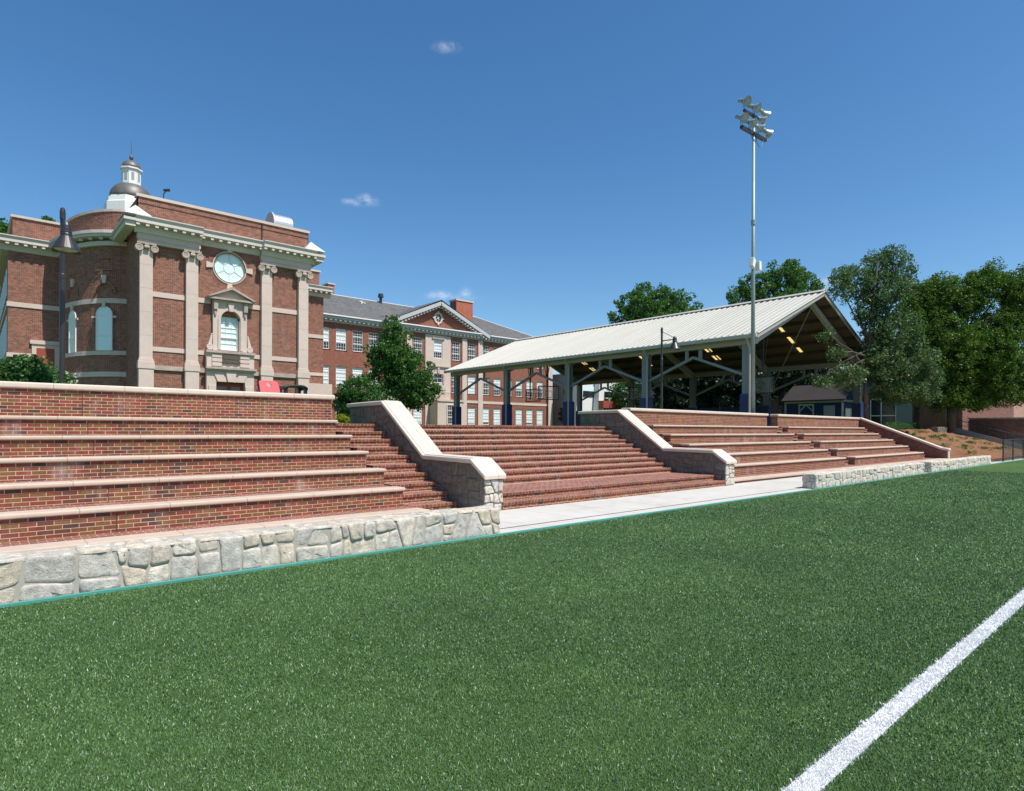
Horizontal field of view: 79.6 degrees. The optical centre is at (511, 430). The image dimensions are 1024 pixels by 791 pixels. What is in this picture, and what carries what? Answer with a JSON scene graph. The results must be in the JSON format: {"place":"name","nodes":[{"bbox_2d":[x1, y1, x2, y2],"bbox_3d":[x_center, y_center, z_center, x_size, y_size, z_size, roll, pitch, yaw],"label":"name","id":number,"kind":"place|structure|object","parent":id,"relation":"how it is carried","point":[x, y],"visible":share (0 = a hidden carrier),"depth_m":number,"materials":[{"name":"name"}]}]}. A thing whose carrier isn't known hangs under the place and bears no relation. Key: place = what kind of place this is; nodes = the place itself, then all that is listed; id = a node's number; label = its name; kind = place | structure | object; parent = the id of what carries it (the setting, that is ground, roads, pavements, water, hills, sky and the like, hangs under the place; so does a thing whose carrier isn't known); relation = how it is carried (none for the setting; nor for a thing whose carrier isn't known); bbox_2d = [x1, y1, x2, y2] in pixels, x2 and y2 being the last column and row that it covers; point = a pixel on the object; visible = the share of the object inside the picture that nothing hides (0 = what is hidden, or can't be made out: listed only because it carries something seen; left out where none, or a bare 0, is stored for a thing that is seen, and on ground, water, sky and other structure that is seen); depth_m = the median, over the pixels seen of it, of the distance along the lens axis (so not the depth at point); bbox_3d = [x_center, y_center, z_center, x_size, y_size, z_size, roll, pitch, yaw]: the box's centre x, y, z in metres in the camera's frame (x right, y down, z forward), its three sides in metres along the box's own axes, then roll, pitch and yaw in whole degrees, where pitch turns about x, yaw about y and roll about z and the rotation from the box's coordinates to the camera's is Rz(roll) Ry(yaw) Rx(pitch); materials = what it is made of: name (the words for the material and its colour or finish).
{"place":"outdoors","nodes":[
{"label":"outdoors","id":0,"kind":"place"},
{"bbox_2d":[0,192,332,394],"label":"assembly hall","id":1,"kind":"structure","parent":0,"point":[162,293],"depth_m":39.50,"materials":[{"name":"brick"}]},
{"bbox_2d":[104,141,150,209],"bbox_3d":[-40.036,-21.990,64.593,4.619,16.800,4.619,0,0,-41],"label":"cupola","id":2,"kind":"object","parent":1,"relation":"on","point":[121,195],"visible":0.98,"depth_m":63.15,"materials":[{"name":"white paint"}]},
{"bbox_2d":[206,249,252,288],"bbox_3d":[-18.305,-10.484,39.813,2.840,2.840,0.230,0,0,-41],"label":"round window","id":3,"kind":"structure","parent":1,"relation":"in","point":[228,268],"depth_m":39.82,"materials":[{"name":"glass"}]},
{"bbox_2d":[266,212,292,226],"bbox_3d":[-17.566,-14.887,46.353,1.480,2.750,1.900,0,0,-41],"label":"roof duct","id":4,"kind":"object","parent":1,"relation":"on","point":[271,217],"visible":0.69,"depth_m":45.77,"materials":[{"name":"metal"}]},
{"bbox_2d":[322,283,552,425],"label":"classroom building","id":5,"kind":"structure","parent":0,"point":[456,332],"depth_m":74.51,"materials":[{"name":"brick"}]},
{"bbox_2d":[323,327,328,349],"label":"window","id":6,"kind":"structure","parent":5,"relation":"in","point":[325,329],"depth_m":65.33,"materials":[{"name":"white glass"}]},
{"bbox_2d":[323,365,328,383],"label":"window","id":7,"kind":"structure","parent":5,"relation":"in","point":[325,367],"depth_m":65.31,"materials":[{"name":"white glass"}]},
{"bbox_2d":[336,366,345,387],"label":"window","id":8,"kind":"structure","parent":5,"relation":"in","point":[340,371],"depth_m":66.42,"materials":[{"name":"white glass"}]},
{"bbox_2d":[336,328,346,351],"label":"window","id":9,"kind":"structure","parent":5,"relation":"in","point":[340,333],"depth_m":66.45,"materials":[{"name":"white glass"}]},
{"bbox_2d":[353,367,361,377],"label":"window","id":10,"kind":"structure","parent":5,"relation":"in","point":[356,371],"depth_m":67.70,"materials":[{"name":"white glass"}]},
{"bbox_2d":[353,330,362,352],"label":"window","id":11,"kind":"structure","parent":5,"relation":"in","point":[357,335],"depth_m":67.75,"materials":[{"name":"white glass"}]},
{"bbox_2d":[369,332,377,351],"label":"window","id":12,"kind":"structure","parent":5,"relation":"in","point":[373,337],"depth_m":69.07,"materials":[{"name":"white glass"}]},
{"bbox_2d":[414,337,421,352],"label":"window","id":13,"kind":"structure","parent":5,"relation":"in","point":[417,341],"depth_m":72.37,"materials":[{"name":"white glass"}]},
{"bbox_2d":[413,405,422,424],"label":"window","id":14,"kind":"structure","parent":5,"relation":"in","point":[417,415],"depth_m":72.45,"materials":[{"name":"white glass"}]},
{"bbox_2d":[434,339,441,358],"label":"window","id":15,"kind":"structure","parent":5,"relation":"in","point":[437,343],"depth_m":74.04,"materials":[{"name":"white glass"}]},
{"bbox_2d":[434,374,441,382],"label":"window","id":16,"kind":"structure","parent":5,"relation":"in","point":[438,377],"depth_m":74.22,"materials":[{"name":"white glass"}]},
{"bbox_2d":[433,311,443,324],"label":"oval window","id":17,"kind":"structure","parent":5,"relation":"in","point":[438,318],"depth_m":73.99,"materials":[{"name":"glass"}]},
{"bbox_2d":[451,376,453,393],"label":"window","id":18,"kind":"structure","parent":5,"relation":"in","point":[452,376],"depth_m":75.72,"materials":[{"name":"white glass"}]},
{"bbox_2d":[452,341,459,360],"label":"window","id":19,"kind":"structure","parent":5,"relation":"in","point":[455,345],"depth_m":75.98,"materials":[{"name":"white glass"}]},
{"bbox_2d":[467,376,474,394],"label":"window","id":20,"kind":"structure","parent":5,"relation":"in","point":[471,379],"depth_m":77.62,"materials":[{"name":"white glass"}]},
{"bbox_2d":[468,343,474,360],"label":"window","id":21,"kind":"structure","parent":5,"relation":"in","point":[471,347],"depth_m":77.65,"materials":[{"name":"white glass"}]},
{"bbox_2d":[468,407,474,424],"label":"window","id":22,"kind":"structure","parent":5,"relation":"in","point":[471,410],"depth_m":77.63,"materials":[{"name":"white glass"}]},
{"bbox_2d":[483,346,488,353],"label":"window","id":23,"kind":"structure","parent":5,"relation":"in","point":[485,348],"depth_m":79.65,"materials":[{"name":"white glass"}]},
{"bbox_2d":[483,377,488,395],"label":"window","id":24,"kind":"structure","parent":5,"relation":"in","point":[485,385],"depth_m":79.73,"materials":[{"name":"white glass"}]},
{"bbox_2d":[483,408,488,424],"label":"window","id":25,"kind":"structure","parent":5,"relation":"in","point":[485,410],"depth_m":79.75,"materials":[{"name":"white glass"}]},
{"bbox_2d":[493,378,499,395],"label":"window","id":26,"kind":"structure","parent":5,"relation":"in","point":[496,380],"depth_m":80.96,"materials":[{"name":"white glass"}]},
{"bbox_2d":[494,408,499,424],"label":"window","id":27,"kind":"structure","parent":5,"relation":"in","point":[496,410],"depth_m":80.93,"materials":[{"name":"white glass"}]},
{"bbox_2d":[516,409,521,425],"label":"window","id":28,"kind":"structure","parent":5,"relation":"in","point":[518,411],"depth_m":83.47,"materials":[{"name":"white glass"}]},
{"bbox_2d":[516,380,522,397],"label":"window","id":29,"kind":"structure","parent":5,"relation":"in","point":[518,389],"depth_m":83.53,"materials":[{"name":"white glass"}]},
{"bbox_2d":[526,409,531,425],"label":"window","id":30,"kind":"structure","parent":5,"relation":"in","point":[528,411],"depth_m":84.77,"materials":[{"name":"white glass"}]},
{"bbox_2d":[527,381,532,397],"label":"window","id":31,"kind":"structure","parent":5,"relation":"in","point":[528,382],"depth_m":84.83,"materials":[{"name":"white glass"}]},
{"bbox_2d":[537,409,542,425],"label":"window","id":32,"kind":"structure","parent":5,"relation":"in","point":[539,412],"depth_m":86.12,"materials":[{"name":"white glass"}]},
{"bbox_2d":[537,381,543,398],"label":"window","id":33,"kind":"structure","parent":5,"relation":"in","point":[538,383],"depth_m":86.25,"materials":[{"name":"white glass"}]},
{"bbox_2d":[0,460,1023,790],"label":"turf","id":34,"kind":"structure","parent":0,"point":[996,468],"depth_m":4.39,"materials":[{"name":"green plastic"}]},
{"bbox_2d":[783,590,1023,790],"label":"sideline marking","id":35,"kind":"object","parent":34,"relation":"on","point":[861,733],"depth_m":3.71,"materials":[{"name":"paint"}]},
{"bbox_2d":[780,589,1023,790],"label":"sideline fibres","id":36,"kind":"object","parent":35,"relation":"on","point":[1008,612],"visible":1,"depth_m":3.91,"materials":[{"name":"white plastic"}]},
{"bbox_2d":[0,0,1023,379],"label":"sky","id":37,"kind":"structure","parent":0,"point":[532,163],"materials":[{"name":"blue"}]},
{"bbox_2d":[558,408,562,425],"bbox_3d":[4.688,-1.104,57.365,0.818,2.021,0.828,0,0,-41],"label":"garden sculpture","id":38,"kind":"object","parent":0,"point":[560,413],"visible":0.45,"depth_m":57.23,"materials":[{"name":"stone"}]},
{"bbox_2d":[420,425,725,509],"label":"grand staircase","id":39,"kind":"structure","parent":0,"point":[544,465],"depth_m":18.31,"materials":[{"name":"brick"}]},
{"bbox_2d":[552,374,626,425],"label":"modern building","id":40,"kind":"structure","parent":0,"point":[596,401],"depth_m":87.89,"materials":[{"name":"grey concrete"}]},
{"bbox_2d":[583,386,593,396],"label":"window","id":41,"kind":"structure","parent":40,"relation":"in","point":[587,390],"depth_m":87.14,"materials":[{"name":"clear glass"}]},
{"bbox_2d":[604,388,612,396],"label":"window","id":42,"kind":"structure","parent":40,"relation":"in","point":[606,392],"depth_m":90.01,"materials":[{"name":"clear glass"}]},
{"bbox_2d":[442,458,1021,532],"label":"walkway","id":43,"kind":"structure","parent":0,"point":[528,516],"depth_m":14.58,"materials":[{"name":"concrete"}]},
{"bbox_2d":[0,381,429,552],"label":"brick bleachers","id":44,"kind":"object","parent":43,"relation":"on","point":[81,464],"visible":0.99,"depth_m":11.77,"materials":[{"name":"brick"}]},
{"bbox_2d":[0,505,499,603],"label":"stone wall","id":45,"kind":"structure","parent":43,"relation":"on","point":[30,575],"depth_m":7.40,"materials":[{"name":"grey stone"}]},
{"bbox_2d":[336,424,457,510],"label":"aisle steps","id":46,"kind":"structure","parent":43,"relation":"on","point":[421,491],"depth_m":14.64,"materials":[{"name":"brick"}]},
{"bbox_2d":[347,400,505,510],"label":"stair wall","id":47,"kind":"structure","parent":43,"relation":"on","point":[464,481],"depth_m":14.46,"materials":[{"name":"stone"}]},
{"bbox_2d":[0,459,1023,607],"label":"field edging","id":48,"kind":"object","parent":43,"relation":"on","point":[47,599],"visible":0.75,"depth_m":8.33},
{"bbox_2d":[500,488,797,528],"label":"drain slot","id":49,"kind":"object","parent":43,"relation":"on","point":[635,510],"depth_m":13.27,"materials":[{"name":"black plastic"}]},
{"bbox_2d":[578,409,736,485],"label":"stair wall","id":50,"kind":"structure","parent":43,"relation":"on","point":[638,433],"depth_m":21.47,"materials":[{"name":"stone"}]},
{"bbox_2d":[621,408,866,482],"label":"brick bleachers","id":51,"kind":"object","parent":43,"relation":"on","point":[755,446],"visible":0.8,"depth_m":26.23,"materials":[{"name":"brick"}]},
{"bbox_2d":[777,428,853,465],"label":"aisle steps","id":52,"kind":"structure","parent":43,"relation":"on","point":[779,431],"depth_m":30.69,"materials":[{"name":"brick"}]},
{"bbox_2d":[770,414,947,466],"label":"brick bleachers","id":53,"kind":"object","parent":43,"relation":"on","point":[851,441],"visible":0.93,"depth_m":33.90,"materials":[{"name":"brick"}]},
{"bbox_2d":[802,462,924,488],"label":"stone wall","id":54,"kind":"structure","parent":43,"relation":"on","point":[815,480],"depth_m":20.85,"materials":[{"name":"grey stone"}]},
{"bbox_2d":[864,429,929,458],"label":"aisle steps","id":55,"kind":"structure","parent":43,"relation":"on","point":[880,438],"depth_m":38.37,"materials":[{"name":"brick"}]},
{"bbox_2d":[859,417,950,458],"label":"side wall","id":56,"kind":"structure","parent":43,"relation":"on","point":[928,449],"depth_m":38.43,"materials":[{"name":"brick"}]},
{"bbox_2d":[922,455,990,471],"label":"stone wall","id":57,"kind":"structure","parent":43,"relation":"on","point":[942,464],"depth_m":28.74,"materials":[{"name":"grey stone"}]},
{"bbox_2d":[953,420,1023,443],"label":"railing","id":58,"kind":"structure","parent":43,"relation":"on","point":[978,435],"depth_m":50.18,"materials":[{"name":"grey metal"}]},
{"bbox_2d":[967,417,1023,438],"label":"retaining wall","id":59,"kind":"structure","parent":43,"relation":"on","point":[1013,424],"depth_m":52.44,"materials":[{"name":"brick"}]},
{"bbox_2d":[1002,439,1023,461],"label":"fence","id":60,"kind":"object","parent":43,"relation":"on","point":[1012,449],"visible":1,"depth_m":37.71,"materials":[{"name":"black metal"}]},
{"bbox_2d":[781,383,863,416],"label":"blue shed","id":61,"kind":"structure","parent":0,"point":[807,400],"depth_m":53.41,"materials":[{"name":"blue wood"}]},
{"bbox_2d":[824,405,834,415],"bbox_3d":[27.089,-1.060,52.454,0.059,2.090,0.918,0,0,-41],"label":"door","id":62,"kind":"structure","parent":61,"relation":"in","point":[829,410],"depth_m":52.41,"materials":[{"name":"grey paint"}]},
{"bbox_2d":[845,408,850,416],"bbox_3d":[29.057,-1.048,52.761,2.100,1.600,0.079,0,0,-41],"label":"window","id":63,"kind":"structure","parent":61,"relation":"in","point":[847,410],"depth_m":52.30,"materials":[{"name":"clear glass"}]},
{"bbox_2d":[895,429,1001,460],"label":"mulch slope","id":64,"kind":"structure","parent":0,"point":[957,452],"depth_m":42.54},
{"bbox_2d":[879,421,915,429],"bbox_3d":[28.117,-0.272,45.315,1.193,0.928,12.533,0,0,45],"label":"hedge","id":65,"kind":"object","parent":64,"relation":"on","point":[893,425],"visible":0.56,"depth_m":46.25,"materials":[{"name":"green plant"}]},
{"bbox_2d":[928,434,941,438],"bbox_3d":[29.604,0.450,42.992,1.319,0.344,0.759,0,0,-41],"label":"ground cover plant","id":66,"kind":"object","parent":64,"relation":"on","point":[933,435],"visible":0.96,"depth_m":42.95,"materials":[{"name":"green plant"}]},
{"bbox_2d":[931,427,946,432],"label":"stone block wall","id":67,"kind":"structure","parent":64,"relation":"on","point":[939,429],"depth_m":48.02,"materials":[{"name":"grey stone"}]},
{"bbox_2d":[898,256,1023,430],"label":"honey locust","id":68,"kind":"object","parent":64,"relation":"on","point":[979,351],"visible":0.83,"depth_m":48.86,"materials":[{"name":"green plant"}]},
{"label":"terrace lawn","id":69,"kind":"structure","parent":0,"visible":0},
{"bbox_2d":[0,215,55,233],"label":"oak tree","id":70,"kind":"object","parent":69,"relation":"on","point":[3,227],"visible":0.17,"depth_m":79.41,"materials":[{"name":"green plant"}]},
{"bbox_2d":[0,353,75,383],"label":"rose of sharon","id":71,"kind":"object","parent":69,"relation":"on","point":[14,368],"visible":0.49,"depth_m":14.30,"materials":[{"name":"green plant"}]},
{"bbox_2d":[51,207,80,383],"bbox_3d":[-9.793,-2.564,13.445,0.540,4.840,1.120,0,0,-41],"label":"street lamp","id":72,"kind":"object","parent":69,"relation":"on","point":[64,243],"visible":0.91,"depth_m":13.72,"materials":[{"name":"grey metal"}]},
{"bbox_2d":[58,371,79,383],"bbox_3d":[-10.033,-0.745,13.916,1.004,1.213,0.468,0,0,33],"label":"white flowering shrub","id":73,"kind":"object","parent":69,"relation":"on","point":[68,376],"visible":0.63,"depth_m":13.77,"materials":[{"name":"green plant"}]},
{"bbox_2d":[256,380,280,392],"bbox_3d":[-7.449,-0.844,18.931,0.687,1.416,1.320,0,0,-41],"label":"cornhole board","id":74,"kind":"object","parent":69,"relation":"on","point":[272,388],"visible":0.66,"depth_m":19.11,"materials":[{"name":"red paint"}]},
{"bbox_2d":[279,385,307,393],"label":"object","id":75,"kind":"object","parent":69,"relation":"on","point":[300,388],"visible":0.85,"depth_m":19.50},
{"bbox_2d":[335,414,349,423],"bbox_3d":[-5.327,-0.311,19.535,0.627,0.463,0.462,0,0,11],"label":"golden shrub","id":76,"kind":"object","parent":69,"relation":"on","point":[342,419],"visible":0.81,"depth_m":19.45,"materials":[{"name":"yellow plant"}]},
{"bbox_2d":[332,373,387,416],"bbox_3d":[-5.207,-1.046,21.309,2.143,1.860,1.412,0,0,-13],"label":"crape myrtle","id":77,"kind":"object","parent":69,"relation":"on","point":[357,389],"visible":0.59,"depth_m":21.01,"materials":[{"name":"green plant"}]},
{"bbox_2d":[360,315,445,412],"bbox_3d":[-4.918,-2.658,27.565,3.772,5.073,2.668,0,0,10],"label":"maple tree","id":78,"kind":"object","parent":69,"relation":"on","point":[397,361],"visible":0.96,"depth_m":27.14,"materials":[{"name":"green plant"}]},
{"bbox_2d":[603,381,640,409],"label":"oak tree","id":79,"kind":"object","parent":69,"relation":"on","point":[620,388],"visible":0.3,"depth_m":88.12,"materials":[{"name":"green plant"}]},
{"bbox_2d":[444,289,863,425],"bbox_3d":[10.324,-4.589,50.688,18.020,9.030,29.790,0,0,-41],"label":"canopy","id":80,"kind":"object","parent":69,"relation":"on","point":[714,341],"visible":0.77,"depth_m":45.96,"materials":[{"name":"beige metal"}]},
{"bbox_2d":[526,368,540,401],"bbox_3d":[1.983,-4.858,55.639,1.029,4.610,1.910,0,0,-41],"label":"basketball hoop","id":81,"kind":"object","parent":80,"relation":"hanging from","point":[530,389],"visible":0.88,"depth_m":55.29,"materials":[{"name":"grey metal"}]},
{"bbox_2d":[538,361,558,399],"bbox_3d":[3.095,-4.625,51.786,1.551,4.152,1.237,0,0,17],"label":"basketball hoop","id":82,"kind":"object","parent":80,"relation":"hanging from","point":[546,386],"visible":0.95,"depth_m":52.07,"materials":[{"name":"grey metal"}]},
{"bbox_2d":[629,351,641,400],"bbox_3d":[10.693,-5.185,52.843,1.401,5.324,1.401,0,0,4],"label":"basketball hoop","id":83,"kind":"object","parent":80,"relation":"hanging from","point":[632,373],"visible":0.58,"depth_m":53.06,"materials":[{"name":"grey metal"}]},
{"bbox_2d":[755,336,773,393],"bbox_3d":[17.053,-5.496,42.255,1.029,5.991,1.910,0,0,-41],"label":"basketball hoop","id":84,"kind":"object","parent":80,"relation":"hanging from","point":[763,363],"visible":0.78,"depth_m":42.50,"materials":[{"name":"grey metal"}]},
{"bbox_2d":[607,281,702,323],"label":"oak tree","id":85,"kind":"object","parent":69,"relation":"on","point":[634,308],"visible":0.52,"depth_m":101.87,"materials":[{"name":"green plant"}]},
{"bbox_2d":[660,327,679,408],"bbox_3d":[7.461,-2.504,29.138,0.540,4.840,1.120,0,0,-41],"label":"street lamp","id":86,"kind":"object","parent":69,"relation":"on","point":[674,345],"visible":0.93,"depth_m":29.41,"materials":[{"name":"grey metal"}]},
{"bbox_2d":[651,378,704,408],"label":"oak tree","id":87,"kind":"object","parent":69,"relation":"on","point":[673,399],"visible":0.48,"depth_m":71.15,"materials":[{"name":"green plant"}]},
{"bbox_2d":[682,375,722,407],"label":"oak tree","id":88,"kind":"object","parent":69,"relation":"on","point":[707,398],"visible":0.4,"depth_m":69.61,"materials":[{"name":"green plant"}]},
{"bbox_2d":[654,405,772,413],"bbox_3d":[20.215,-1.234,63.349,0.168,2.390,13.500,0,0,-41],"label":"windscreen fence","id":89,"kind":"object","parent":69,"relation":"on","point":[736,409],"visible":0.24,"depth_m":61.89,"materials":[{"name":"fabric"}]},
{"bbox_2d":[712,373,775,407],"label":"oak tree","id":90,"kind":"object","parent":69,"relation":"on","point":[730,394],"visible":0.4,"depth_m":66.11,"materials":[{"name":"green plant"}]},
{"bbox_2d":[735,95,772,412],"bbox_3d":[12.884,-8.756,32.675,3.072,17.382,0.811,0,0,-36],"label":"floodlight pole","id":91,"kind":"object","parent":69,"relation":"on","point":[754,125],"visible":0.98,"depth_m":32.59,"materials":[{"name":"metal"}]},
{"bbox_2d":[726,258,826,304],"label":"oak tree","id":92,"kind":"object","parent":69,"relation":"on","point":[796,276],"visible":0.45,"depth_m":93.96,"materials":[{"name":"green plant"}]},
{"bbox_2d":[627,369,974,429],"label":"gym building","id":93,"kind":"structure","parent":69,"relation":"on","point":[880,411],"depth_m":63.44,"materials":[{"name":"brick"}]},
{"bbox_2d":[870,399,895,428],"bbox_3d":[39.008,-1.664,64.550,0.170,3.300,2.439,0,0,-41],"label":"window","id":94,"kind":"structure","parent":93,"relation":"in","point":[881,412],"depth_m":64.60,"materials":[{"name":"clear glass"}]},
{"bbox_2d":[755,367,850,413],"bbox_3d":[27.869,-3.859,59.239,8.825,7.702,6.065,0,0,12],"label":"oak tree","id":95,"kind":"object","parent":69,"relation":"on","point":[784,377],"visible":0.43,"depth_m":58.63,"materials":[{"name":"green plant"}]},
{"bbox_2d":[805,243,945,419],"bbox_3d":[23.450,-6.323,40.829,11.240,12.743,4.755,0,0,-21],"label":"poplar tree","id":96,"kind":"object","parent":69,"relation":"on","point":[873,357],"visible":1,"depth_m":40.79,"materials":[{"name":"green plant"}]},
{"bbox_2d":[877,271,960,428],"bbox_3d":[35.929,-6.943,53.731,7.414,13.925,6.114,0,0,-19],"label":"oak tree","id":97,"kind":"object","parent":69,"relation":"on","point":[917,416],"visible":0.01,"depth_m":53.49,"materials":[{"name":"green plant"}]},
{"bbox_2d":[958,389,1023,429],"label":"pink brick building","id":98,"kind":"structure","parent":69,"relation":"on","point":[1014,411],"depth_m":67.63,"materials":[{"name":"brick"}]}
]}

